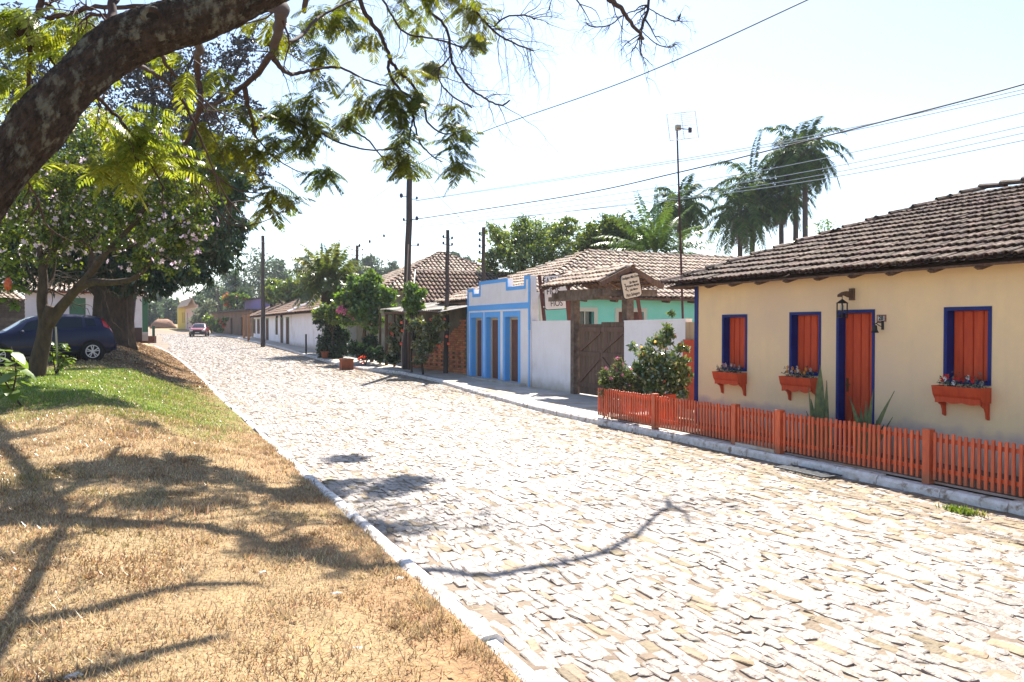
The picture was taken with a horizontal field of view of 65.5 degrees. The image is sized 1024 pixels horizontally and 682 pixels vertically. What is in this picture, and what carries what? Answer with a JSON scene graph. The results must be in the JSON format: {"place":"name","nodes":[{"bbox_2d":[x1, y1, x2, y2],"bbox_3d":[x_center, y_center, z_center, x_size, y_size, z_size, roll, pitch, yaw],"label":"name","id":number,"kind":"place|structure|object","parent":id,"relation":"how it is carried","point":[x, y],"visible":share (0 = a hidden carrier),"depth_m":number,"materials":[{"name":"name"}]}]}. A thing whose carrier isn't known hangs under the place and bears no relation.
{"place":"outdoors","nodes":[
{"label":"outdoors","id":0,"kind":"place"},
{"bbox_2d":[0,345,532,681],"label":"lawn","id":1,"kind":"structure","parent":0,"point":[474,673],"depth_m":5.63,"materials":[{"name":"plant"}]},
{"bbox_2d":[0,288,26,329],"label":"timber shed","id":2,"kind":"structure","parent":1,"relation":"on","point":[8,317],"depth_m":37.47,"materials":[{"name":"ceramic"}]},
{"bbox_2d":[0,258,31,311],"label":"flowering vine","id":3,"kind":"object","parent":1,"relation":"on","point":[12,304],"visible":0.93,"depth_m":16.31,"materials":[{"name":"green plant"}]},
{"bbox_2d":[0,347,36,406],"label":"shrub","id":4,"kind":"object","parent":1,"relation":"on","point":[13,394],"visible":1,"depth_m":13.04,"materials":[{"name":"green plant"}]},
{"bbox_2d":[0,314,116,366],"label":"parked hatchback","id":5,"kind":"object","parent":1,"relation":"on","point":[85,337],"visible":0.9,"depth_m":24.23,"materials":[{"name":"blue paint"}]},
{"bbox_2d":[49,341,76,373],"bbox_3d":[-11.065,0.399,19.495,0.846,0.853,0.456,0,1,-1],"label":"staked sapling","id":6,"kind":"object","parent":1,"relation":"on","point":[61,366],"visible":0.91,"depth_m":19.49,"materials":[{"name":"green plant"}]},
{"bbox_2d":[2,341,212,394],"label":"leaf litter","id":7,"kind":"object","parent":1,"relation":"on","point":[148,364],"visible":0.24,"depth_m":26.95,"materials":[{"name":"brown plant"}]},
{"bbox_2d":[0,109,226,376],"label":"orchid tree","id":8,"kind":"object","parent":1,"relation":"on","point":[105,207],"visible":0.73,"depth_m":17.22,"materials":[{"name":"green plant"}]},
{"bbox_2d":[0,362,249,446],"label":"green grass","id":9,"kind":"structure","parent":1,"relation":"on","point":[51,391],"depth_m":15.94,"materials":[{"name":"green plant"}]},
{"bbox_2d":[0,114,265,350],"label":"mango tree","id":10,"kind":"object","parent":1,"relation":"on","point":[159,284],"visible":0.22,"depth_m":29.00,"materials":[{"name":"green plant"}]},
{"bbox_2d":[6,342,260,438],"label":"dry bank grass","id":11,"kind":"structure","parent":1,"relation":"on","point":[197,394],"depth_m":19.91,"materials":[{"name":"plant"}]},
{"bbox_2d":[0,0,1023,300],"label":"sky","id":12,"kind":"structure","parent":0,"point":[850,63],"materials":[{"name":"white"}]},
{"bbox_2d":[143,301,1013,500],"bbox_3d":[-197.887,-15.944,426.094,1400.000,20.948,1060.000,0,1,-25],"label":"ground","id":13,"kind":"structure","parent":0,"point":[176,329],"depth_m":60.39,"materials":[{"name":"brown soil"}]},
{"bbox_2d":[15,273,147,340],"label":"white farmhouse","id":14,"kind":"object","parent":13,"relation":"on","point":[141,321],"visible":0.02,"depth_m":44.26,"materials":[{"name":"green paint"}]},
{"bbox_2d":[0,0,287,318],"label":"dusky tree","id":15,"kind":"object","parent":13,"relation":"on","point":[150,96],"visible":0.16,"depth_m":37.73,"materials":[{"name":"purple plant"}]},
{"bbox_2d":[148,299,164,325],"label":"tree","id":16,"kind":"object","parent":13,"relation":"on","point":[153,314],"visible":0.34,"depth_m":139.73,"materials":[{"name":"green plant"}]},
{"bbox_2d":[149,319,176,327],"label":"dirt mound","id":17,"kind":"object","parent":13,"relation":"on","point":[162,323],"visible":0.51,"depth_m":127.05,"materials":[{"name":"brown soil"}]},
{"bbox_2d":[155,296,179,323],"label":"tree","id":18,"kind":"object","parent":13,"relation":"on","point":[171,305],"visible":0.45,"depth_m":149.00,"materials":[{"name":"green plant"}]},
{"bbox_2d":[177,298,197,329],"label":"yellow house","id":19,"kind":"structure","parent":13,"relation":"on","point":[186,307],"depth_m":120.37,"materials":[{"name":"paint"}]},
{"bbox_2d":[176,293,216,316],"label":"tree","id":20,"kind":"object","parent":13,"relation":"on","point":[198,299],"visible":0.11,"depth_m":127.60,"materials":[{"name":"green plant"}]},
{"bbox_2d":[187,298,217,324],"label":"grey bush","id":21,"kind":"object","parent":13,"relation":"on","point":[202,311],"visible":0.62,"depth_m":103.67,"materials":[{"name":"brown plant"}]},
{"bbox_2d":[202,312,219,332],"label":"green bush","id":22,"kind":"object","parent":13,"relation":"on","point":[209,321],"visible":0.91,"depth_m":91.66,"materials":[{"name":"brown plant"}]},
{"bbox_2d":[196,276,229,311],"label":"tree","id":23,"kind":"object","parent":13,"relation":"on","point":[211,293],"visible":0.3,"depth_m":138.80,"materials":[{"name":"green plant"}]},
{"bbox_2d":[215,270,256,297],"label":"eucalyptus","id":24,"kind":"object","parent":13,"relation":"on","point":[225,280],"visible":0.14,"depth_m":149.06,"materials":[{"name":"green plant"}]},
{"bbox_2d":[230,272,243,309],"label":"slim tree","id":25,"kind":"object","parent":13,"relation":"on","point":[234,282],"visible":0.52,"depth_m":87.91,"materials":[{"name":"green plant"}]},
{"bbox_2d":[208,297,269,336],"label":"brown house","id":26,"kind":"structure","parent":13,"relation":"on","point":[234,323],"depth_m":84.97,"materials":[{"name":"paint"}]},
{"bbox_2d":[219,292,249,308],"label":"bougainvillea","id":27,"kind":"object","parent":26,"relation":"on","point":[229,300],"visible":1,"depth_m":85.72,"materials":[{"name":"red plant"}]},
{"bbox_2d":[223,285,257,310],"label":"tree","id":28,"kind":"object","parent":13,"relation":"on","point":[249,291],"visible":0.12,"depth_m":119.64,"materials":[{"name":"green plant"}]},
{"bbox_2d":[229,247,283,297],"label":"eucalyptus","id":29,"kind":"object","parent":13,"relation":"on","point":[256,270],"visible":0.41,"depth_m":148.94,"materials":[{"name":"green plant"}]},
{"bbox_2d":[260,277,283,306],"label":"leafy tree","id":30,"kind":"object","parent":13,"relation":"on","point":[271,282],"visible":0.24,"depth_m":75.64,"materials":[{"name":"green plant"}]},
{"bbox_2d":[265,258,293,281],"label":"tree","id":31,"kind":"object","parent":13,"relation":"on","point":[283,275],"visible":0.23,"depth_m":154.18,"materials":[{"name":"green plant"}]},
{"bbox_2d":[260,273,308,304],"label":"leafy tree","id":32,"kind":"object","parent":13,"relation":"on","point":[284,291],"visible":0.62,"depth_m":71.66,"materials":[{"name":"green plant"}]},
{"bbox_2d":[243,291,356,350],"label":"white cottage","id":33,"kind":"structure","parent":13,"relation":"on","point":[286,323],"depth_m":60.13,"materials":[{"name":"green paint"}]},
{"bbox_2d":[311,299,341,357],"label":"tree","id":34,"kind":"object","parent":13,"relation":"on","point":[328,313],"visible":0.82,"depth_m":40.84,"materials":[{"name":"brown plant"}]},
{"bbox_2d":[285,239,370,308],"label":"leafy tree","id":35,"kind":"object","parent":13,"relation":"on","point":[326,266],"visible":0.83,"depth_m":46.35,"materials":[{"name":"green plant"}]},
{"bbox_2d":[311,304,351,359],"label":"dark creeper","id":36,"kind":"object","parent":13,"relation":"on","point":[341,336],"visible":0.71,"depth_m":41.57,"materials":[{"name":"green plant"}]},
{"bbox_2d":[0,0,696,258],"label":"leaning tree","id":37,"kind":"object","parent":13,"relation":"on","point":[49,108],"visible":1,"depth_m":9.53,"materials":[{"name":"green plant"}]},
{"bbox_2d":[156,346,555,681],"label":"kerb","id":38,"kind":"structure","parent":13,"relation":"on","point":[482,629],"depth_m":6.12,"materials":[{"name":"grey concrete"}]},
{"bbox_2d":[332,267,399,359],"bbox_3d":[-6.935,-1.170,38.744,3.317,4.832,2.709,1,1,43],"label":"creeper tree","id":39,"kind":"object","parent":13,"relation":"on","point":[366,297],"visible":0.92,"depth_m":38.47,"materials":[{"name":"green plant"}]},
{"bbox_2d":[359,253,387,277],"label":"tree","id":40,"kind":"object","parent":13,"relation":"on","point":[370,260],"visible":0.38,"depth_m":169.35,"materials":[{"name":"green plant"}]},
{"bbox_2d":[381,259,403,274],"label":"tree","id":41,"kind":"object","parent":13,"relation":"on","point":[392,266],"visible":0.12,"depth_m":169.27,"materials":[{"name":"green plant"}]},
{"bbox_2d":[370,302,466,372],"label":"porch shack","id":42,"kind":"structure","parent":13,"relation":"on","point":[457,313],"depth_m":33.13,"materials":[{"name":"paint"}]},
{"bbox_2d":[357,251,516,354],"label":"tiled house","id":43,"kind":"structure","parent":13,"relation":"on","point":[428,273],"depth_m":43.11,"materials":[{"name":"tile"}]},
{"bbox_2d":[412,317,466,373],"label":"ruined wall","id":44,"kind":"structure","parent":13,"relation":"on","point":[457,354],"depth_m":31.38,"materials":[{"name":"red brick"}]},
{"bbox_2d":[478,227,485,280],"bbox_3d":[-1.184,-1.523,32.007,0.276,6.100,0.286,0,1,-25],"label":"utility pole","id":45,"kind":"object","parent":13,"relation":"on","point":[483,256],"visible":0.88,"depth_m":31.96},
{"bbox_2d":[463,275,541,386],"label":"blue white building","id":46,"kind":"structure","parent":13,"relation":"on","point":[503,313],"depth_m":26.68,"materials":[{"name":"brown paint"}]},
{"bbox_2d":[477,213,585,276],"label":"broadleaf tree","id":47,"kind":"object","parent":13,"relation":"on","point":[520,247],"visible":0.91,"depth_m":43.08,"materials":[{"name":"green plant"}]},
{"bbox_2d":[435,249,740,323],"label":"turquoise house","id":48,"kind":"structure","parent":13,"relation":"on","point":[658,266],"depth_m":29.79,"materials":[{"name":"brown tile"}]},
{"bbox_2d":[580,307,597,323],"bbox_3d":[2.507,-0.249,27.281,0.862,1.804,0.220,0,1,-25],"label":"window","id":49,"kind":"structure","parent":48,"relation":"in","point":[585,317],"depth_m":27.32,"materials":[{"name":"white wood"}]},
{"bbox_2d":[615,308,646,321],"bbox_3d":[4.137,-0.263,28.038,1.320,1.804,0.220,0,1,-25],"label":"window","id":50,"kind":"structure","parent":48,"relation":"in","point":[618,311],"depth_m":27.98,"materials":[{"name":"white wood"}]},
{"bbox_2d":[539,263,663,398],"bbox_3d":[2.316,-0.228,22.028,2.025,3.629,3.879,0,1,-25],"label":"gateway canopy","id":51,"kind":"object","parent":13,"relation":"on","point":[594,348],"visible":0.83,"depth_m":21.43,"materials":[{"name":"wood"}]},
{"bbox_2d":[620,272,641,299],"bbox_3d":[3.031,-1.405,20.262,0.659,0.705,0.056,0,1,-25],"label":"hanging sign","id":52,"kind":"object","parent":51,"relation":"attached to","point":[630,285],"visible":1,"depth_m":20.25,"materials":[{"name":"beige wood"}]},
{"bbox_2d":[567,211,647,252],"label":"mango tree","id":53,"kind":"object","parent":13,"relation":"on","point":[606,227],"visible":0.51,"depth_m":45.32,"materials":[{"name":"green plant"}]},
{"bbox_2d":[210,334,1023,515],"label":"pavement kerb","id":54,"kind":"structure","parent":13,"relation":"on","point":[1016,507],"depth_m":12.04,"materials":[{"name":"grey concrete"}]},
{"bbox_2d":[598,388,739,444],"bbox_3d":[2.695,1.304,14.633,0.100,0.660,4.273,0,1,-25],"label":"picket fence","id":55,"kind":"object","parent":54,"relation":"on","point":[653,408],"visible":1,"depth_m":14.27,"materials":[{"name":"orange paint"}]},
{"bbox_2d":[592,184,719,254],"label":"feather palm","id":56,"kind":"object","parent":13,"relation":"on","point":[657,237],"visible":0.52,"depth_m":41.42,"materials":[{"name":"green plant"}]},
{"bbox_2d":[646,172,719,251],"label":"queen palm","id":57,"kind":"object","parent":13,"relation":"on","point":[695,214],"visible":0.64,"depth_m":55.17,"materials":[{"name":"green plant"}]},
{"bbox_2d":[698,177,783,255],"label":"queen palm","id":58,"kind":"object","parent":13,"relation":"on","point":[740,220],"visible":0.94,"depth_m":59.23,"materials":[{"name":"green plant"}]},
{"bbox_2d":[705,131,791,251],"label":"queen palm","id":59,"kind":"object","parent":13,"relation":"on","point":[746,175],"visible":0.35,"depth_m":61.22,"materials":[{"name":"green plant"}]},
{"bbox_2d":[752,164,816,243],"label":"queen palm","id":60,"kind":"object","parent":13,"relation":"on","point":[782,217],"visible":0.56,"depth_m":60.14,"materials":[{"name":"green plant"}]},
{"bbox_2d":[755,120,837,240],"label":"queen palm","id":61,"kind":"object","parent":13,"relation":"on","point":[795,222],"visible":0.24,"depth_m":59.71,"materials":[{"name":"green plant"}]},
{"bbox_2d":[766,115,852,237],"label":"queen palm","id":62,"kind":"object","parent":13,"relation":"on","point":[803,187],"visible":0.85,"depth_m":57.42,"materials":[{"name":"green plant"}]},
{"bbox_2d":[660,176,1023,476],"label":"cream house","id":63,"kind":"structure","parent":13,"relation":"on","point":[938,282],"depth_m":12.10,"materials":[{"name":"paint"}]},
{"bbox_2d":[712,371,746,395],"bbox_3d":[3.970,0.778,14.568,0.236,0.420,0.680,0,1,-25],"label":"flower box","id":64,"kind":"object","parent":63,"relation":"attached to","point":[722,379],"visible":0.99,"depth_m":14.41,"materials":[{"name":"orange paint"}]},
{"bbox_2d":[716,361,742,372],"bbox_3d":[3.950,0.502,14.548,0.316,0.263,0.629,-1,1,-32],"label":"flower arrangement","id":65,"kind":"object","parent":64,"relation":"in","point":[724,365],"visible":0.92,"depth_m":14.53,"materials":[{"name":"multicoloured plant"}]},
{"bbox_2d":[722,314,746,370],"bbox_3d":[4.152,0.027,14.639,0.182,1.027,0.678,0,1,-25],"label":"window","id":66,"kind":"structure","parent":63,"relation":"in","point":[734,327],"depth_m":14.76,"materials":[{"name":"blue paint"}]},
{"bbox_2d":[779,376,817,400],"bbox_3d":[4.691,0.795,13.015,0.236,0.420,0.680,0,1,-25],"label":"flower box","id":67,"kind":"object","parent":63,"relation":"attached to","point":[789,385],"visible":0.84,"depth_m":12.94,"materials":[{"name":"orange paint"}]},
{"bbox_2d":[781,365,815,377],"bbox_3d":[4.690,0.485,13.012,0.336,0.333,0.638,0,1,-25],"label":"flower arrangement","id":68,"kind":"object","parent":67,"relation":"in","point":[800,372],"visible":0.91,"depth_m":12.96,"materials":[{"name":"multicoloured plant"}]},
{"bbox_2d":[789,312,820,375],"bbox_3d":[4.873,0.041,13.086,0.182,1.035,0.682,0,1,-25],"label":"window","id":69,"kind":"structure","parent":63,"relation":"in","point":[804,327],"depth_m":13.20,"materials":[{"name":"blue paint"}]},
{"bbox_2d":[836,288,854,317],"bbox_3d":[5.070,-0.577,12.107,0.299,0.450,0.130,0,1,-25],"label":"wall lantern","id":70,"kind":"object","parent":63,"relation":"attached to","point":[850,293],"depth_m":12.08,"materials":[{"name":"black metal"}]},
{"bbox_2d":[835,309,874,444],"bbox_3d":[5.300,0.578,12.176,0.182,2.110,0.718,0,1,-25],"label":"door","id":71,"kind":"structure","parent":63,"relation":"in","point":[855,342],"depth_m":12.30,"materials":[{"name":"orange paint"}]},
{"bbox_2d":[931,385,990,420],"bbox_3d":[5.882,0.806,10.449,0.236,0.420,0.680,0,1,-25],"label":"flower box","id":72,"kind":"object","parent":63,"relation":"attached to","point":[943,395],"visible":1,"depth_m":10.32,"materials":[{"name":"orange paint"}]},
{"bbox_2d":[933,371,985,388],"bbox_3d":[5.879,0.528,10.444,0.297,0.270,0.638,0,1,-25],"label":"flower arrangement","id":73,"kind":"object","parent":72,"relation":"in","point":[955,383],"visible":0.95,"depth_m":10.40,"materials":[{"name":"multicoloured plant"}]},
{"bbox_2d":[943,306,991,385],"bbox_3d":[6.065,0.058,10.520,0.182,1.021,0.668,0,1,-25],"label":"window","id":74,"kind":"structure","parent":63,"relation":"in","point":[967,335],"depth_m":10.59,"materials":[{"name":"blue paint"}]},
{"bbox_2d":[148,329,1023,681],"bbox_3d":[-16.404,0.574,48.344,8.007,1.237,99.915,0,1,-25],"label":"road paving","id":75,"kind":"structure","parent":0,"point":[892,564],"depth_m":7.49,"materials":[{"name":"stone"}]},
{"bbox_2d":[189,323,209,336],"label":"parked car","id":76,"kind":"object","parent":75,"relation":"on","point":[199,328],"visible":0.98,"depth_m":82.62,"materials":[{"name":"red paint"}]},
{"bbox_2d":[258,235,267,346],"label":"utility pole","id":77,"kind":"object","parent":75,"relation":"on","point":[263,254],"visible":0.99,"depth_m":57.88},
{"bbox_2d":[339,358,353,369],"bbox_3d":[-7.192,1.000,34.598,0.540,0.475,0.540,0,1,-25],"label":"clay planter","id":78,"kind":"object","parent":75,"relation":"on","point":[346,363],"visible":1,"depth_m":34.39,"materials":[{"name":"ceramic"}]},
{"bbox_2d":[773,464,841,477],"bbox_3d":[4.007,1.767,10.829,0.340,0.020,0.900,0,1,-25],"label":"drain grate","id":79,"kind":"object","parent":75,"relation":"on","point":[809,471],"visible":1,"depth_m":10.77,"materials":[{"name":"grey metal"}]},
{"bbox_2d":[935,502,988,517],"bbox_3d":[4.813,1.803,8.541,0.241,0.089,0.556,0,1,-25],"label":"grass patch","id":80,"kind":"object","parent":75,"relation":"on","point":[961,510],"visible":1,"depth_m":8.48,"materials":[{"name":"green plant"}]},
{"bbox_2d":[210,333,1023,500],"bbox_3d":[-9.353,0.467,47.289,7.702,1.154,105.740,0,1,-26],"label":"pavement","id":81,"kind":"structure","parent":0,"point":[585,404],"depth_m":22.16,"materials":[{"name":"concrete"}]},
{"bbox_2d":[345,333,400,364],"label":"porch plants","id":82,"kind":"object","parent":81,"relation":"on","point":[367,345],"visible":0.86,"depth_m":35.66,"materials":[{"name":"green plant"}]},
{"bbox_2d":[400,173,418,371],"bbox_3d":[-4.290,-2.837,33.365,0.760,8.603,0.458,0,1,-25],"label":"utility pole","id":83,"kind":"object","parent":81,"relation":"on","point":[408,232],"visible":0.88,"depth_m":33.18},
{"bbox_2d":[421,0,807,162],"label":"cable","id":84,"kind":"object","parent":83,"relation":"attached to","point":[657,67],"visible":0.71,"depth_m":18.66,"materials":[{"name":"black rubber"}]},
{"bbox_2d":[411,83,1023,219],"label":"cable","id":85,"kind":"object","parent":83,"relation":"attached to","point":[762,151],"visible":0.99,"depth_m":18.36,"materials":[{"name":"black rubber"}]},
{"bbox_2d":[415,89,1023,200],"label":"cable","id":86,"kind":"object","parent":83,"relation":"attached to","point":[748,147],"visible":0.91,"depth_m":19.45,"materials":[{"name":"black rubber"}]},
{"bbox_2d":[415,126,1023,225],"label":"cable","id":87,"kind":"object","parent":83,"relation":"attached to","point":[762,179],"visible":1,"depth_m":18.75,"materials":[{"name":"black rubber"}]},
{"bbox_2d":[415,132,1023,229],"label":"cable","id":88,"kind":"object","parent":83,"relation":"attached to","point":[765,184],"visible":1,"depth_m":18.66,"materials":[{"name":"black rubber"}]},
{"bbox_2d":[416,112,1023,222],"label":"cable","id":89,"kind":"object","parent":83,"relation":"attached to","point":[765,169],"visible":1,"depth_m":18.66,"materials":[{"name":"black rubber"}]},
{"bbox_2d":[418,93,1023,200],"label":"cable","id":90,"kind":"object","parent":83,"relation":"attached to","point":[756,148],"visible":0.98,"depth_m":19.25,"materials":[{"name":"black rubber"}]},
{"bbox_2d":[420,140,1023,226],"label":"cable","id":91,"kind":"object","parent":83,"relation":"attached to","point":[765,187],"visible":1,"depth_m":18.72,"materials":[{"name":"black rubber"}]},
{"bbox_2d":[396,281,427,372],"bbox_3d":[-3.902,-0.455,31.540,1.127,3.892,0.979,1,1,29],"label":"creeper tree","id":92,"kind":"object","parent":81,"relation":"on","point":[411,304],"visible":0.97,"depth_m":31.37,"materials":[{"name":"green plant"}]},
{"bbox_2d":[385,307,450,373],"bbox_3d":[-3.854,0.076,32.179,1.681,2.848,6.059,0,1,-19],"label":"rose shrub","id":93,"kind":"object","parent":81,"relation":"on","point":[428,332],"visible":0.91,"depth_m":30.14,"materials":[{"name":"green plant"}]},
{"bbox_2d":[442,230,452,372],"bbox_3d":[-2.501,-1.386,31.050,0.398,5.866,0.238,0,1,-25],"label":"utility pole","id":94,"kind":"object","parent":81,"relation":"on","point":[446,332],"visible":0.98,"depth_m":30.96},
{"bbox_2d":[531,320,569,392],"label":"garden wall","id":95,"kind":"structure","parent":81,"relation":"on","point":[550,355],"depth_m":23.62,"materials":[{"name":"white paint"}]},
{"bbox_2d":[538,275,570,320],"bbox_3d":[1.389,-0.275,24.280,1.267,3.493,0.202,0,1,-25],"label":"shop sign","id":96,"kind":"object","parent":81,"relation":"on","point":[547,305],"visible":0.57,"depth_m":24.12,"materials":[{"name":"white metal"}]},
{"bbox_2d":[624,319,692,409],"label":"garden wall","id":97,"kind":"structure","parent":81,"relation":"on","point":[638,332],"depth_m":19.20,"materials":[{"name":"white paint"}]},
{"bbox_2d":[682,322,693,407],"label":"side gate","id":98,"kind":"structure","parent":97,"relation":"attached to","point":[689,335],"depth_m":17.51,"materials":[{"name":"orange paint"}]},
{"bbox_2d":[666,111,698,318],"bbox_3d":[4.116,-1.943,18.675,0.794,6.923,0.691,-1,1,-42],"label":"aerial mast","id":99,"kind":"object","parent":81,"relation":"on","point":[679,128],"visible":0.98,"depth_m":18.84,"materials":[{"name":"metal"}]},
{"bbox_2d":[775,409,1023,496],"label":"picket fence","id":100,"kind":"object","parent":81,"relation":"on","point":[930,440],"visible":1,"depth_m":9.86,"materials":[{"name":"orange paint"}]},
{"bbox_2d":[611,414,1023,499],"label":"yard paving","id":101,"kind":"structure","parent":0,"point":[975,480],"depth_m":10.51,"materials":[{"name":"brick"}]},
{"bbox_2d":[596,357,643,416],"bbox_3d":[2.270,1.048,16.425,1.104,1.461,0.822,0,1,18],"label":"rose bush","id":102,"kind":"object","parent":101,"relation":"on","point":[619,377],"visible":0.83,"depth_m":16.34,"materials":[{"name":"green plant"}]},
{"bbox_2d":[659,393,675,417],"bbox_3d":[3.116,1.327,16.411,0.350,0.480,0.400,0,1,-25],"label":"red planter","id":103,"kind":"object","parent":101,"relation":"on","point":[669,395],"visible":0.21,"depth_m":16.24,"materials":[{"name":"orange paint"}]},
{"bbox_2d":[625,309,693,399],"bbox_3d":[3.075,0.553,16.503,1.444,2.449,1.182,0,1,-25],"label":"hibiscus bush","id":104,"kind":"object","parent":103,"relation":"in","point":[665,373],"visible":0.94,"depth_m":16.37,"materials":[{"name":"green plant"}]},
{"bbox_2d":[735,407,794,452],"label":"garden gate","id":105,"kind":"structure","parent":101,"relation":"on","point":[754,443],"depth_m":12.28,"materials":[{"name":"orange paint"}]},
{"bbox_2d":[806,365,828,447],"bbox_3d":[4.672,1.003,12.159,0.102,1.280,0.524,0,1,-25],"label":"snake plant","id":106,"kind":"object","parent":101,"relation":"on","point":[820,409],"visible":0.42,"depth_m":12.12,"materials":[{"name":"green plant"}]},
{"bbox_2d":[849,391,894,455],"bbox_3d":[5.080,1.169,11.284,0.102,0.980,0.790,0,1,-25],"label":"snake plant","id":107,"kind":"object","parent":101,"relation":"on","point":[867,417],"visible":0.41,"depth_m":11.34,"materials":[{"name":"green plant"}]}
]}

